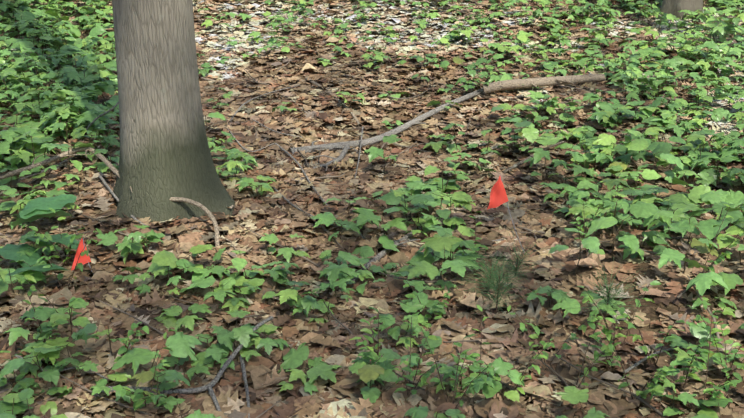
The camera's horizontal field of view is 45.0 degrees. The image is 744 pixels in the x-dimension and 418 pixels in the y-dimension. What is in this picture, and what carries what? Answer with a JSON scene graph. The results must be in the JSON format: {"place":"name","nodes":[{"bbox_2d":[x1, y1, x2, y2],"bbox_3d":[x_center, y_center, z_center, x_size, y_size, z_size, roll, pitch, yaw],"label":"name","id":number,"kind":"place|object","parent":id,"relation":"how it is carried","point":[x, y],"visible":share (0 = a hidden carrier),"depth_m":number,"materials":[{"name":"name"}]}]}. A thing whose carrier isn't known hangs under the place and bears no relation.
{"place":"outdoors","nodes":[
{"label":"outdoors","id":0,"kind":"place"},
{"bbox_2d":[0,0,743,417],"bbox_3d":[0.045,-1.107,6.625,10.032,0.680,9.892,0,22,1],"label":"leaf litter","id":1,"kind":"object","parent":0,"point":[498,334],"visible":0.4,"depth_m":3.99,"materials":[{"name":"brown plant"}]},
{"bbox_2d":[3,146,99,184],"bbox_3d":[-1.623,-0.222,4.613,0.060,0.053,0.604,15,26,32],"label":"fallen branch","id":2,"kind":"object","parent":1,"relation":"on","point":[50,168],"visible":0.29,"depth_m":4.56,"materials":[{"name":"brown wood"}]},
{"bbox_2d":[15,355,107,379],"bbox_3d":[-1.024,0.523,2.907,0.344,0.050,0.086,5,23,13],"label":"twig","id":3,"kind":"object","parent":1,"relation":"on","point":[64,369],"visible":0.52,"depth_m":2.90,"materials":[{"name":"wood"}]},
{"bbox_2d":[71,238,93,274],"bbox_3d":[-1.153,0.219,3.595,0.103,0.216,0.038,-8,23,-19],"label":"survey flag","id":4,"kind":"object","parent":1,"relation":"on","point":[84,259],"visible":0.69,"depth_m":3.58,"materials":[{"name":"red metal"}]},
{"bbox_2d":[78,101,118,139],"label":"twig","id":5,"kind":"object","parent":1,"relation":"on","point":[99,116],"visible":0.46,"depth_m":4.75,"materials":[{"name":"grey wood"}]},
{"bbox_2d":[0,147,236,249],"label":"branch","id":6,"kind":"object","parent":1,"relation":"on","point":[111,167],"visible":0.75,"depth_m":4.31,"materials":[{"name":"wood"}]},
{"bbox_2d":[98,175,157,229],"bbox_3d":[-1.156,-0.032,4.150,0.059,0.056,0.695,-15,26,-33],"label":"stick","id":7,"kind":"object","parent":1,"relation":"on","point":[112,192],"visible":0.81,"depth_m":4.19,"materials":[{"name":"wood"}]},
{"bbox_2d":[112,0,234,227],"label":"tree","id":8,"kind":"object","parent":1,"relation":"on","point":[165,156],"visible":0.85,"depth_m":3.93,"materials":[{"name":"grey plant"}]},
{"bbox_2d":[91,316,273,396],"bbox_3d":[-0.559,0.525,2.986,0.716,0.058,0.186,-20,29,-40],"label":"stick","id":9,"kind":"object","parent":1,"relation":"on","point":[214,381],"visible":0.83,"depth_m":2.89,"materials":[{"name":"grey wood"}]},
{"bbox_2d":[208,385,220,416],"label":"stick","id":10,"kind":"object","parent":1,"relation":"on","point":[213,397],"visible":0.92,"depth_m":2.84,"materials":[{"name":"grey wood"}]},
{"bbox_2d":[240,355,249,417],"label":"stick","id":11,"kind":"object","parent":1,"relation":"on","point":[245,379],"visible":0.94,"depth_m":2.96,"materials":[{"name":"grey wood"}]},
{"bbox_2d":[201,77,299,88],"bbox_3d":[-0.927,-0.921,6.620,0.799,0.032,0.156,6,23,16],"label":"stick","id":12,"kind":"object","parent":1,"relation":"on","point":[206,79],"visible":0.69,"depth_m":6.63,"materials":[{"name":"brown wood"}]},
{"bbox_2d":[227,128,273,151],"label":"curved twig","id":13,"kind":"object","parent":1,"relation":"on","point":[243,147],"visible":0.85,"depth_m":5.16,"materials":[{"name":"grey wood"}]},
{"bbox_2d":[229,85,299,121],"bbox_3d":[-0.754,-0.737,6.091,0.109,0.028,1.017,8,23,20],"label":"curved twig","id":14,"kind":"object","parent":1,"relation":"on","point":[257,97],"visible":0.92,"depth_m":6.09,"materials":[{"name":"brown wood"}]},
{"bbox_2d":[252,119,301,137],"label":"twig","id":15,"kind":"object","parent":1,"relation":"on","point":[274,130],"visible":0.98,"depth_m":5.48,"materials":[{"name":"wood"}]},
{"bbox_2d":[275,143,329,207],"bbox_3d":[-0.380,-0.197,4.876,0.045,0.036,1.055,-8,23,-18],"label":"long twig","id":16,"kind":"object","parent":1,"relation":"on","point":[296,161],"visible":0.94,"depth_m":4.90,"materials":[{"name":"brown wood"}]},
{"bbox_2d":[272,186,344,228],"bbox_3d":[-0.332,0.007,4.351,0.509,0.109,0.095,17,28,36],"label":"twig","id":17,"kind":"object","parent":1,"relation":"on","point":[287,200],"visible":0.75,"depth_m":4.31,"materials":[{"name":"wood"}]},
{"bbox_2d":[306,77,360,125],"bbox_3d":[-0.245,-0.768,6.304,0.174,0.115,0.975,-8,23,-19],"label":"stick","id":18,"kind":"object","parent":1,"relation":"on","point":[311,81],"visible":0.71,"depth_m":6.22,"materials":[{"name":"grey wood"}]},
{"bbox_2d":[311,144,357,170],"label":"branch","id":19,"kind":"object","parent":1,"relation":"on","point":[343,153],"visible":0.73,"depth_m":5.25,"materials":[{"name":"grey wood"}]},
{"bbox_2d":[353,127,363,183],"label":"upright twig","id":20,"kind":"object","parent":1,"relation":"on","point":[359,152],"visible":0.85,"depth_m":5.37,"materials":[{"name":"grey wood"}]},
{"bbox_2d":[0,0,743,417],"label":"twigs","id":21,"kind":"object","parent":1,"relation":"on","point":[408,240],"visible":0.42,"depth_m":4.16,"materials":[{"name":"brown wood"}]},
{"bbox_2d":[0,0,743,417],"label":"ground cover plants","id":22,"kind":"object","parent":1,"relation":"on","point":[638,206],"depth_m":4.51,"materials":[{"name":"green plant"}]},
{"bbox_2d":[0,194,743,410],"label":"seedlings","id":23,"kind":"object","parent":1,"relation":"on","point":[36,208],"depth_m":2.92,"materials":[{"name":"green plant"}]},
{"bbox_2d":[288,88,482,153],"bbox_3d":[0.214,-0.590,5.928,0.206,0.148,2.048,19,29,39],"label":"long branch","id":24,"kind":"object","parent":1,"relation":"on","point":[395,131],"visible":0.77,"depth_m":5.77,"materials":[{"name":"grey wood"}]},
{"bbox_2d":[351,226,421,286],"bbox_3d":[0.099,0.195,4.111,0.137,0.071,0.873,13,25,29],"label":"stick","id":25,"kind":"object","parent":1,"relation":"on","point":[380,255],"visible":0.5,"depth_m":4.07,"materials":[{"name":"grey wood"}]},
{"bbox_2d":[378,238,416,244],"bbox_3d":[0.122,0.151,4.213,0.248,0.044,0.020,-13,26,-30],"label":"stick","id":26,"kind":"object","parent":1,"relation":"on","point":[404,240],"visible":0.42,"depth_m":4.23,"materials":[{"name":"grey wood"}]},
{"bbox_2d":[378,86,432,98],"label":"twig","id":27,"kind":"object","parent":1,"relation":"on","point":[405,98],"visible":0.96,"depth_m":6.32,"materials":[{"name":"wood"}]},
{"bbox_2d":[393,143,451,156],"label":"twig","id":28,"kind":"object","parent":1,"relation":"on","point":[414,148],"visible":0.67,"depth_m":5.63,"materials":[{"name":"wood"}]},
{"bbox_2d":[487,175,524,252],"bbox_3d":[0.608,0.059,3.960,0.215,0.443,0.039,-1,22,-2],"label":"survey flag","id":29,"kind":"object","parent":1,"relation":"on","point":[498,196],"visible":0.9,"depth_m":3.92,"materials":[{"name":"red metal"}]},
{"bbox_2d":[502,141,563,173],"bbox_3d":[0.940,-0.303,5.233,0.454,0.126,0.024,-13,26,-30],"label":"twig","id":30,"kind":"object","parent":1,"relation":"on","point":[517,164],"visible":0.71,"depth_m":5.19,"materials":[{"name":"grey wood"}]},
{"bbox_2d":[482,73,605,94],"bbox_3d":[1.230,-0.873,6.356,0.884,0.142,0.184,-2,22,-5],"label":"branch log","id":31,"kind":"object","parent":1,"relation":"on","point":[493,87],"visible":1,"depth_m":6.34,"materials":[{"name":"beige wood"}]},
{"bbox_2d":[452,228,648,331],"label":"grass tufts","id":32,"kind":"object","parent":1,"relation":"on","point":[493,279],"visible":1,"depth_m":3.36,"materials":[{"name":"green plant"}]},
{"bbox_2d":[620,97,683,116],"bbox_3d":[1.796,-0.658,5.841,0.845,0.034,0.028,-19,29,-39],"label":"stick","id":33,"kind":"object","parent":1,"relation":"on","point":[667,101],"visible":0.12,"depth_m":5.99,"materials":[{"name":"brown wood"}]},
{"bbox_2d":[623,345,689,372],"bbox_3d":[0.932,0.489,2.935,0.259,0.056,0.018,-8,23,-19],"label":"twig","id":34,"kind":"object","parent":1,"relation":"on","point":[639,362],"visible":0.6,"depth_m":2.92,"materials":[{"name":"grey wood"}]},
{"bbox_2d":[659,0,702,20],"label":"tree","id":35,"kind":"object","parent":1,"relation":"on","point":[673,7],"visible":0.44,"depth_m":8.66,"materials":[{"name":"grey wood"}]}
]}

